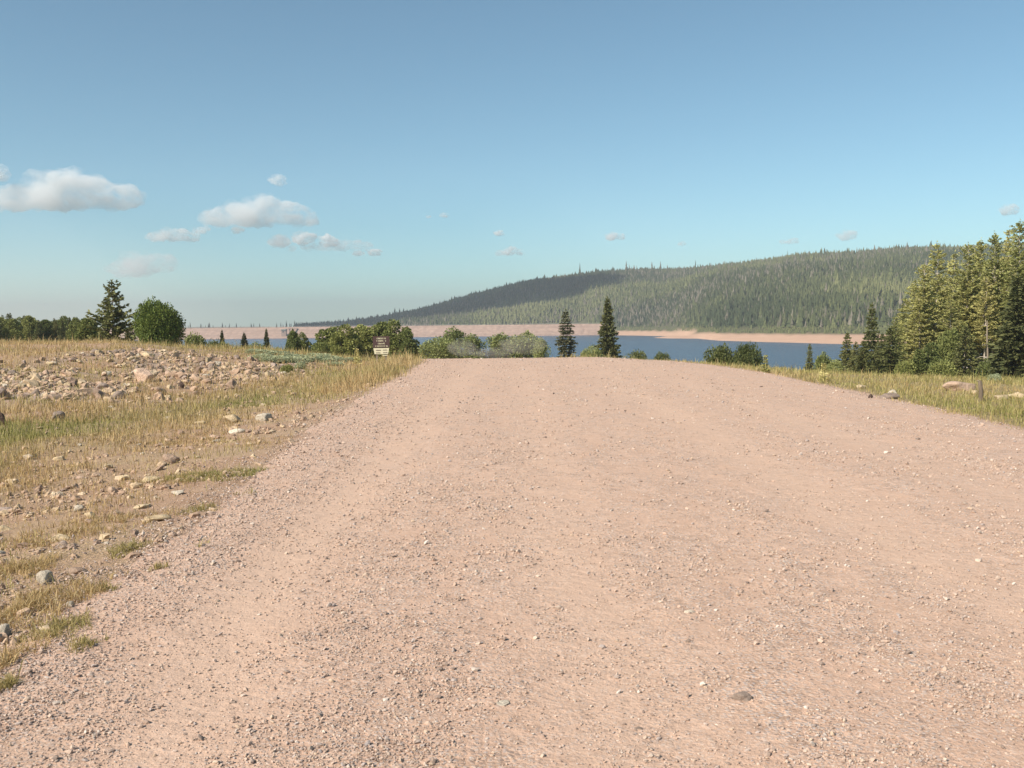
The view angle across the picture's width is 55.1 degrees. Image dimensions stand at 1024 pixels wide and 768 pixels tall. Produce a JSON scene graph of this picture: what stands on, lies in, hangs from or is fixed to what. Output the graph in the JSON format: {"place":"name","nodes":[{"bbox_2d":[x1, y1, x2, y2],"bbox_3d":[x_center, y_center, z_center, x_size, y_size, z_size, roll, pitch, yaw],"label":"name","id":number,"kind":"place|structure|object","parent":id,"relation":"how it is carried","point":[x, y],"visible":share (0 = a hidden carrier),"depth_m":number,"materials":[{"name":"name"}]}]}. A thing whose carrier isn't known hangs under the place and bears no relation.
{"place":"outdoors","nodes":[
{"label":"outdoors","id":0,"kind":"place"},
{"bbox_2d":[0,357,1023,767],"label":"road","id":1,"kind":"structure","parent":0,"point":[700,435],"depth_m":5.87,"materials":[{"name":"gravel"}]},
{"bbox_2d":[732,691,752,700],"bbox_3d":[0.973,1.324,4.139,0.085,0.051,0.060,-2,2,-1],"label":"rock","id":2,"kind":"object","parent":1,"relation":"on","point":[744,696],"visible":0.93,"depth_m":4.13,"materials":[{"name":"stone"}]},
{"bbox_2d":[880,393,899,398],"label":"rock","id":3,"kind":"object","parent":1,"relation":"on","point":[888,395],"visible":0.65,"depth_m":20.33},
{"bbox_2d":[0,271,1023,649],"bbox_3d":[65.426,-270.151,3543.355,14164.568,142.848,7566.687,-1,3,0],"label":"ground","id":4,"kind":"structure","parent":0,"point":[168,497],"depth_m":14.65,"materials":[{"name":"soil"}]},
{"bbox_2d":[0,623,10,634],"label":"rock","id":5,"kind":"object","parent":4,"relation":"on","point":[5,628],"visible":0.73,"depth_m":5.21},
{"bbox_2d":[2,318,24,341],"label":"willow shrub","id":6,"kind":"object","parent":4,"relation":"on","point":[14,329],"visible":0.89,"depth_m":132.94,"materials":[{"name":"green plant"}]},
{"bbox_2d":[20,315,36,341],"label":"willow shrub","id":7,"kind":"object","parent":4,"relation":"on","point":[27,331],"visible":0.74,"depth_m":141.25,"materials":[{"name":"green plant"}]},
{"bbox_2d":[32,320,45,341],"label":"spruce tree","id":8,"kind":"object","parent":4,"relation":"on","point":[37,332],"visible":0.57,"depth_m":137.69,"materials":[{"name":"green plant"}]},
{"bbox_2d":[33,319,54,340],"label":"willow shrub","id":9,"kind":"object","parent":4,"relation":"on","point":[46,325],"visible":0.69,"depth_m":138.90,"materials":[{"name":"green plant"}]},
{"bbox_2d":[36,570,54,584],"bbox_3d":[-3.006,1.248,6.298,0.106,0.103,0.085,3,4,4],"label":"rock","id":10,"kind":"object","parent":4,"relation":"on","point":[41,576],"visible":0.9,"depth_m":6.28,"materials":[{"name":"stone"}]},
{"bbox_2d":[50,320,59,341],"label":"spruce tree","id":11,"kind":"object","parent":4,"relation":"on","point":[55,330],"visible":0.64,"depth_m":139.17,"materials":[{"name":"green plant"}]},
{"bbox_2d":[48,533,69,541],"bbox_3d":[-3.593,1.235,7.808,0.181,0.077,0.128,3,8,6],"label":"rock","id":12,"kind":"object","parent":4,"relation":"on","point":[58,535],"visible":0.54,"depth_m":7.78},
{"bbox_2d":[52,411,65,420],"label":"rock","id":13,"kind":"object","parent":4,"relation":"on","point":[59,413],"visible":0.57,"depth_m":18.84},
{"bbox_2d":[58,319,65,340],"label":"spruce tree","id":14,"kind":"object","parent":4,"relation":"on","point":[62,332],"visible":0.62,"depth_m":132.69,"materials":[{"name":"green plant"}]},
{"bbox_2d":[59,316,67,331],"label":"willow shrub","id":15,"kind":"object","parent":4,"relation":"on","point":[65,320],"visible":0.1,"depth_m":160.52,"materials":[{"name":"green plant"}]},
{"bbox_2d":[65,317,80,340],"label":"willow shrub","id":16,"kind":"object","parent":4,"relation":"on","point":[73,324],"visible":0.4,"depth_m":127.87,"materials":[{"name":"green plant"}]},
{"bbox_2d":[64,567,85,574],"bbox_3d":[-2.924,1.253,6.564,0.146,0.060,0.101,1,4,-3],"label":"rock","id":17,"kind":"object","parent":4,"relation":"on","point":[73,570],"visible":0.74,"depth_m":6.54,"materials":[{"name":"stone"}]},
{"bbox_2d":[73,318,100,340],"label":"willow shrub","id":18,"kind":"object","parent":4,"relation":"on","point":[81,332],"visible":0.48,"depth_m":87.08,"materials":[{"name":"green plant"}]},
{"bbox_2d":[85,279,139,341],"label":"pine tree","id":19,"kind":"object","parent":4,"relation":"on","point":[107,325],"visible":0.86,"depth_m":79.50,"materials":[{"name":"green plant"}]},
{"bbox_2d":[111,391,124,398],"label":"rock","id":20,"kind":"object","parent":4,"relation":"on","point":[121,393],"visible":0.72,"depth_m":24.00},
{"bbox_2d":[133,368,153,381],"bbox_3d":[-10.735,-0.190,28.576,0.662,0.537,0.479,6,17,10],"label":"rock","id":21,"kind":"object","parent":4,"relation":"on","point":[143,374],"visible":0.73,"depth_m":28.40,"materials":[{"name":"stone"}]},
{"bbox_2d":[0,431,294,691],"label":"weed patches","id":22,"kind":"object","parent":4,"relation":"on","point":[35,600],"visible":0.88,"depth_m":6.32,"materials":[{"name":"yellow plant"}]},
{"bbox_2d":[144,514,170,520],"bbox_3d":[-3.019,1.147,8.367,0.225,0.074,0.184,1,-5,-16],"label":"rock","id":23,"kind":"object","parent":4,"relation":"on","point":[161,517],"visible":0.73,"depth_m":8.31,"materials":[{"name":"stone"}]},
{"bbox_2d":[131,295,186,345],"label":"bush","id":24,"kind":"object","parent":4,"relation":"on","point":[158,321],"visible":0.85,"depth_m":74.86,"materials":[{"name":"green plant"}]},
{"bbox_2d":[162,454,179,463],"bbox_3d":[-4.355,0.983,12.547,0.222,0.195,0.152,-5,15,-3],"label":"rock","id":25,"kind":"object","parent":4,"relation":"on","point":[170,458],"visible":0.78,"depth_m":12.50,"materials":[{"name":"stone"}]},
{"bbox_2d":[0,344,385,646],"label":"rubble","id":26,"kind":"object","parent":4,"relation":"on","point":[158,371],"visible":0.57,"depth_m":21.62,"materials":[{"name":"stone"}]},
{"bbox_2d":[184,331,206,345],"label":"shrub","id":27,"kind":"object","parent":4,"relation":"on","point":[195,338],"visible":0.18,"depth_m":81.51,"materials":[{"name":"green plant"}]},
{"bbox_2d":[0,334,426,596],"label":"grass","id":28,"kind":"structure","parent":4,"relation":"on","point":[373,374],"depth_m":21.30,"materials":[{"name":"plant"}]},
{"bbox_2d":[223,414,240,422],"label":"rock","id":29,"kind":"object","parent":4,"relation":"on","point":[232,417],"visible":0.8,"depth_m":18.02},
{"bbox_2d":[229,428,245,433],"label":"rock","id":30,"kind":"object","parent":4,"relation":"on","point":[235,431],"visible":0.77,"depth_m":15.86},
{"bbox_2d":[240,332,247,346],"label":"spruce tree","id":31,"kind":"object","parent":4,"relation":"on","point":[243,341],"visible":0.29,"depth_m":91.81,"materials":[{"name":"green plant"}]},
{"bbox_2d":[255,413,272,420],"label":"rock","id":32,"kind":"object","parent":4,"relation":"on","point":[263,417],"visible":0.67,"depth_m":17.93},
{"bbox_2d":[262,329,270,348],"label":"spruce tree","id":33,"kind":"object","parent":4,"relation":"on","point":[266,343],"visible":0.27,"depth_m":91.82,"materials":[{"name":"green plant"}]},
{"bbox_2d":[258,356,283,362],"bbox_3d":[-10.329,-1.011,42.044,1.247,0.424,1.258,-3,4,-34],"label":"sagebrush","id":34,"kind":"object","parent":4,"relation":"on","point":[271,359],"visible":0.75,"depth_m":41.89,"materials":[{"name":"green plant"}]},
{"bbox_2d":[280,365,294,371],"bbox_3d":[-8.388,-0.550,36.626,0.514,0.414,0.619,2,4,33],"label":"shrub","id":35,"kind":"object","parent":4,"relation":"on","point":[288,368],"visible":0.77,"depth_m":36.52,"materials":[{"name":"green plant"}]},
{"bbox_2d":[280,356,303,362],"bbox_3d":[-9.682,-1.015,42.672,1.290,0.435,1.280,-1,4,-14],"label":"sagebrush","id":36,"kind":"object","parent":4,"relation":"on","point":[287,359],"visible":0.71,"depth_m":42.48,"materials":[{"name":"green plant"}]},
{"bbox_2d":[284,330,301,351],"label":"willow shrub","id":37,"kind":"object","parent":4,"relation":"on","point":[293,336],"visible":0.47,"depth_m":89.68,"materials":[{"name":"green plant"}]},
{"bbox_2d":[299,331,311,352],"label":"willow shrub","id":38,"kind":"object","parent":4,"relation":"on","point":[305,343],"visible":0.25,"depth_m":91.70,"materials":[{"name":"green plant"}]},
{"bbox_2d":[1,333,640,359],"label":"slope grass","id":39,"kind":"structure","parent":4,"relation":"on","point":[299,351],"depth_m":59.14,"materials":[{"name":"plant"}]},
{"bbox_2d":[310,340,331,354],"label":"shrub","id":40,"kind":"object","parent":4,"relation":"on","point":[320,347],"visible":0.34,"depth_m":83.81,"materials":[{"name":"green plant"}]},
{"bbox_2d":[310,326,343,349],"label":"willow shrub","id":41,"kind":"object","parent":4,"relation":"on","point":[327,332],"visible":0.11,"depth_m":91.22,"materials":[{"name":"green plant"}]},
{"bbox_2d":[327,323,364,357],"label":"willow shrub","id":42,"kind":"object","parent":4,"relation":"on","point":[351,341],"visible":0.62,"depth_m":89.22,"materials":[{"name":"green plant"}]},
{"bbox_2d":[110,323,605,339],"bbox_3d":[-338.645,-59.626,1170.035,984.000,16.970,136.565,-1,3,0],"label":"dam","id":43,"kind":"structure","parent":4,"relation":"on","point":[550,329],"depth_m":1173.18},
{"bbox_2d":[353,324,375,357],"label":"willow shrub","id":44,"kind":"object","parent":4,"relation":"on","point":[364,334],"visible":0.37,"depth_m":93.02,"materials":[{"name":"green plant"}]},
{"bbox_2d":[373,336,389,360],"bbox_3d":[-6.661,-1.590,50.029,0.848,1.691,0.134,-1,3,-7],"label":"sign","id":45,"kind":"object","parent":4,"relation":"on","point":[381,344],"visible":0.99,"depth_m":49.95,"materials":[{"name":"brown wood"}]},
{"bbox_2d":[371,321,398,356],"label":"willow shrub","id":46,"kind":"object","parent":4,"relation":"on","point":[379,328],"visible":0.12,"depth_m":95.26,"materials":[{"name":"green plant"}]},
{"bbox_2d":[379,318,411,357],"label":"willow shrub","id":47,"kind":"object","parent":4,"relation":"on","point":[394,340],"visible":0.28,"depth_m":89.56,"materials":[{"name":"green plant"}]},
{"bbox_2d":[397,329,420,356],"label":"willow shrub","id":48,"kind":"object","parent":4,"relation":"on","point":[408,343],"visible":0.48,"depth_m":87.42,"materials":[{"name":"green plant"}]},
{"bbox_2d":[417,336,460,358],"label":"willow shrub","id":49,"kind":"object","parent":4,"relation":"on","point":[440,350],"visible":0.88,"depth_m":83.39,"materials":[{"name":"green plant"}]},
{"bbox_2d":[443,326,468,358],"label":"willow shrub","id":50,"kind":"object","parent":4,"relation":"on","point":[456,336],"visible":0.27,"depth_m":91.24,"materials":[{"name":"green plant"}]},
{"bbox_2d":[456,333,486,358],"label":"willow shrub","id":51,"kind":"object","parent":4,"relation":"on","point":[473,349],"visible":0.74,"depth_m":87.81,"materials":[{"name":"green plant"}]},
{"bbox_2d":[483,332,514,357],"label":"willow shrub","id":52,"kind":"object","parent":4,"relation":"on","point":[497,343],"visible":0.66,"depth_m":89.36,"materials":[{"name":"green plant"}]},
{"bbox_2d":[504,330,538,357],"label":"willow shrub","id":53,"kind":"object","parent":4,"relation":"on","point":[522,346],"visible":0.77,"depth_m":89.18,"materials":[{"name":"green plant"}]},
{"bbox_2d":[532,337,550,357],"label":"willow shrub","id":54,"kind":"object","parent":4,"relation":"on","point":[539,352],"visible":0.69,"depth_m":85.60,"materials":[{"name":"green plant"}]},
{"bbox_2d":[554,308,578,357],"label":"spruce tree","id":55,"kind":"object","parent":4,"relation":"on","point":[567,342],"visible":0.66,"depth_m":103.63,"materials":[{"name":"green plant"}]},
{"bbox_2d":[579,344,602,356],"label":"willow shrub","id":56,"kind":"object","parent":4,"relation":"on","point":[591,352],"visible":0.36,"depth_m":91.76,"materials":[{"name":"green plant"}]},
{"bbox_2d":[593,296,622,357],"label":"spruce tree","id":57,"kind":"object","parent":4,"relation":"on","point":[607,332],"visible":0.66,"depth_m":103.49,"materials":[{"name":"green plant"}]},
{"bbox_2d":[626,348,646,359],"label":"shrub","id":58,"kind":"object","parent":4,"relation":"on","point":[641,354],"visible":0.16,"depth_m":89.77,"materials":[{"name":"green plant"}]},
{"bbox_2d":[293,241,1023,333],"bbox_3d":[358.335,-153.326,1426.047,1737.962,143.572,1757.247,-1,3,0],"label":"forest","id":59,"kind":"object","parent":4,"relation":"on","point":[785,288],"visible":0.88,"depth_m":1137.69,"materials":[{"name":"plant"}]},
{"bbox_2d":[653,351,670,359],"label":"shrub","id":60,"kind":"object","parent":4,"relation":"on","point":[662,356],"visible":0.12,"depth_m":73.94,"materials":[{"name":"green plant"}]},
{"bbox_2d":[702,342,734,364],"bbox_3d":[13.289,-1.327,61.984,2.456,2.666,2.508,2,4,38],"label":"shrub","id":61,"kind":"object","parent":4,"relation":"on","point":[724,354],"visible":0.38,"depth_m":61.49,"materials":[{"name":"green plant"}]},
{"bbox_2d":[731,340,764,366],"bbox_3d":[14.434,-1.315,59.965,2.096,2.774,2.053,0,4,17],"label":"shrub","id":62,"kind":"object","parent":4,"relation":"on","point":[746,354],"visible":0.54,"depth_m":59.62,"materials":[{"name":"green plant"}]},
{"bbox_2d":[760,355,772,372],"bbox_3d":[8.055,-0.631,31.113,0.387,0.618,0.422,-1,3,0],"label":"flowering weed","id":63,"kind":"object","parent":4,"relation":"on","point":[765,365],"visible":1,"depth_m":31.10,"materials":[{"name":"green plant"}]},
{"bbox_2d":[803,344,814,370],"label":"spruce tree","id":64,"kind":"object","parent":4,"relation":"on","point":[810,365],"visible":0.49,"depth_m":83.96,"materials":[{"name":"green plant"}]},
{"bbox_2d":[616,355,1023,429],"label":"verge grass","id":65,"kind":"structure","parent":4,"relation":"on","point":[924,378],"depth_m":24.15,"materials":[{"name":"plant"}]},
{"bbox_2d":[813,351,831,370],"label":"shrub","id":66,"kind":"object","parent":4,"relation":"on","point":[823,359],"visible":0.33,"depth_m":81.78,"materials":[{"name":"green plant"}]},
{"bbox_2d":[817,363,827,380],"bbox_3d":[8.653,-0.319,27.326,0.349,0.554,0.336,-1,3,0],"label":"flowering weed","id":67,"kind":"object","parent":4,"relation":"on","point":[822,371],"visible":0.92,"depth_m":27.30,"materials":[{"name":"yellow plant"}]},
{"bbox_2d":[826,359,847,371],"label":"willow shrub","id":68,"kind":"object","parent":4,"relation":"on","point":[835,364],"visible":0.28,"depth_m":77.71,"materials":[{"name":"green plant"}]},
{"bbox_2d":[837,331,853,371],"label":"spruce tree","id":69,"kind":"object","parent":4,"relation":"on","point":[845,355],"visible":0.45,"depth_m":81.86,"materials":[{"name":"green plant"}]},
{"bbox_2d":[844,341,861,373],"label":"spruce tree","id":70,"kind":"object","parent":4,"relation":"on","point":[854,352],"visible":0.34,"depth_m":79.98,"materials":[{"name":"green plant"}]},
{"bbox_2d":[850,341,877,373],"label":"spruce tree","id":71,"kind":"object","parent":4,"relation":"on","point":[863,359],"visible":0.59,"depth_m":78.84,"materials":[{"name":"green plant"}]},
{"bbox_2d":[862,302,885,370],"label":"spruce tree","id":72,"kind":"object","parent":4,"relation":"on","point":[870,338],"visible":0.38,"depth_m":85.73,"materials":[{"name":"green plant"}]},
{"bbox_2d":[871,332,891,373],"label":"spruce tree","id":73,"kind":"object","parent":4,"relation":"on","point":[877,353],"visible":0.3,"depth_m":81.98,"materials":[{"name":"green plant"}]},
{"bbox_2d":[872,326,906,374],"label":"spruce tree","id":74,"kind":"object","parent":4,"relation":"on","point":[888,361],"visible":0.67,"depth_m":79.79,"materials":[{"name":"green plant"}]},
{"bbox_2d":[887,315,906,371],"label":"pine tree","id":75,"kind":"object","parent":4,"relation":"on","point":[897,330],"visible":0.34,"depth_m":91.70,"materials":[{"name":"green plant"}]},
{"bbox_2d":[895,298,913,362],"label":"pine tree","id":76,"kind":"object","parent":4,"relation":"on","point":[902,318],"visible":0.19,"depth_m":97.78,"materials":[{"name":"green plant"}]},
{"bbox_2d":[894,359,917,375],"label":"shrub","id":77,"kind":"object","parent":4,"relation":"on","point":[904,367],"visible":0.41,"depth_m":77.80,"materials":[{"name":"green plant"}]},
{"bbox_2d":[898,279,935,360],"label":"pine tree","id":78,"kind":"object","parent":4,"relation":"on","point":[908,329],"visible":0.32,"depth_m":93.90,"materials":[{"name":"green plant"}]},
{"bbox_2d":[903,296,934,362],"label":"pine tree","id":79,"kind":"object","parent":4,"relation":"on","point":[917,338],"visible":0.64,"depth_m":91.16,"materials":[{"name":"green plant"}]},
{"bbox_2d":[904,262,942,344],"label":"pine tree","id":80,"kind":"object","parent":4,"relation":"on","point":[926,290],"visible":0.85,"depth_m":91.34,"materials":[{"name":"green plant"}]},
{"bbox_2d":[910,342,942,375],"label":"willow shrub","id":81,"kind":"object","parent":4,"relation":"on","point":[923,363],"visible":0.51,"depth_m":81.50,"materials":[{"name":"green plant"}]},
{"bbox_2d":[917,240,957,348],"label":"pine tree","id":82,"kind":"object","parent":4,"relation":"on","point":[933,262],"visible":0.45,"depth_m":95.32,"materials":[{"name":"green plant"}]},
{"bbox_2d":[926,359,958,376],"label":"shrub","id":83,"kind":"object","parent":4,"relation":"on","point":[944,368],"visible":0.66,"depth_m":77.71,"materials":[{"name":"green plant"}]},
{"bbox_2d":[937,327,960,367],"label":"willow shrub","id":84,"kind":"object","parent":4,"relation":"on","point":[947,344],"visible":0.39,"depth_m":85.42,"materials":[{"name":"green plant"}]},
{"bbox_2d":[937,250,962,359],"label":"pine tree","id":85,"kind":"object","parent":4,"relation":"on","point":[953,256],"visible":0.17,"depth_m":99.38,"materials":[{"name":"green plant"}]},
{"bbox_2d":[935,297,970,352],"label":"pine tree","id":86,"kind":"object","parent":4,"relation":"on","point":[947,323],"visible":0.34,"depth_m":89.25,"materials":[{"name":"green plant"}]},
{"bbox_2d":[942,381,975,390],"bbox_3d":[10.668,0.096,23.412,0.803,0.366,0.510,-3,4,-17],"label":"rock","id":87,"kind":"object","parent":4,"relation":"on","point":[953,385],"visible":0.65,"depth_m":23.25,"materials":[{"name":"stone"}]},
{"bbox_2d":[947,242,984,356],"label":"pine tree","id":88,"kind":"object","parent":4,"relation":"on","point":[967,273],"visible":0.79,"depth_m":93.27,"materials":[{"name":"green plant"}]},
{"bbox_2d":[950,324,985,377],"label":"spruce tree","id":89,"kind":"object","parent":4,"relation":"on","point":[971,364],"visible":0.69,"depth_m":83.73,"materials":[{"name":"green plant"}]},
{"bbox_2d":[951,280,984,367],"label":"pine tree","id":90,"kind":"object","parent":4,"relation":"on","point":[970,319],"visible":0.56,"depth_m":93.27,"materials":[{"name":"green plant"}]},
{"bbox_2d":[952,296,989,371],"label":"pine tree","id":91,"kind":"object","parent":4,"relation":"on","point":[977,349],"visible":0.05,"depth_m":97.10,"materials":[{"name":"green plant"}]},
{"bbox_2d":[959,237,992,369],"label":"pine tree","id":92,"kind":"object","parent":4,"relation":"on","point":[981,250],"visible":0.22,"depth_m":97.23,"materials":[{"name":"green plant"}]},
{"bbox_2d":[977,380,982,401],"bbox_3d":[9.672,0.220,20.284,0.128,0.600,0.098,1,4,22],"label":"post","id":93,"kind":"object","parent":4,"relation":"on","point":[980,396],"visible":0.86,"depth_m":20.24,"materials":[{"name":"grey wood"}]},
{"bbox_2d":[978,321,991,360],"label":"dead tree","id":94,"kind":"object","parent":4,"relation":"on","point":[986,345],"visible":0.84,"depth_m":76.95,"materials":[{"name":"wood"}]},
{"bbox_2d":[969,277,1003,365],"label":"pine tree","id":95,"kind":"object","parent":4,"relation":"on","point":[988,311],"visible":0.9,"depth_m":90.97,"materials":[{"name":"green plant"}]},
{"bbox_2d":[975,358,997,375],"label":"shrub","id":96,"kind":"object","parent":4,"relation":"on","point":[987,365],"visible":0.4,"depth_m":75.90,"materials":[{"name":"green plant"}]},
{"bbox_2d":[974,300,998,368],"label":"pine tree","id":97,"kind":"object","parent":4,"relation":"on","point":[981,354],"visible":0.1,"depth_m":100.10,"materials":[{"name":"green plant"}]},
{"bbox_2d":[976,232,1010,352],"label":"pine tree","id":98,"kind":"object","parent":4,"relation":"on","point":[993,262],"visible":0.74,"depth_m":91.44,"materials":[{"name":"green plant"}]},
{"bbox_2d":[987,373,1001,380],"bbox_3d":[14.093,-0.157,28.661,0.444,0.345,0.448,2,4,33],"label":"sagebrush","id":99,"kind":"object","parent":4,"relation":"on","point":[995,376],"visible":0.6,"depth_m":28.61,"materials":[{"name":"green plant"}]},
{"bbox_2d":[991,287,1008,342],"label":"pine tree","id":100,"kind":"object","parent":4,"relation":"on","point":[1002,300],"visible":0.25,"depth_m":91.15,"materials":[{"name":"green plant"}]},
{"bbox_2d":[982,273,1023,378],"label":"spruce tree","id":101,"kind":"object","parent":4,"relation":"on","point":[1007,356],"visible":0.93,"depth_m":73.48,"materials":[{"name":"green plant"}]},
{"bbox_2d":[990,229,1020,350],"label":"pine tree","id":102,"kind":"object","parent":4,"relation":"on","point":[1008,240],"visible":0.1,"depth_m":95.39,"materials":[{"name":"green plant"}]},
{"bbox_2d":[995,265,1023,322],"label":"pine tree","id":103,"kind":"object","parent":4,"relation":"on","point":[1005,301],"visible":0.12,"depth_m":89.47,"materials":[{"name":"green plant"}]},
{"bbox_2d":[998,219,1023,325],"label":"pine tree","id":104,"kind":"object","parent":4,"relation":"on","point":[1017,254],"visible":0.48,"depth_m":89.48,"materials":[{"name":"green plant"}]},
{"bbox_2d":[0,0,1023,328],"label":"sky","id":105,"kind":"structure","parent":0,"point":[243,163],"materials":[{"name":"blue"}]},
{"bbox_2d":[136,335,981,371],"bbox_3d":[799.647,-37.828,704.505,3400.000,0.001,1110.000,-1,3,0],"label":"water","id":106,"kind":"structure","parent":0,"point":[788,355],"depth_m":534.45,"materials":[{"name":"liquid"}]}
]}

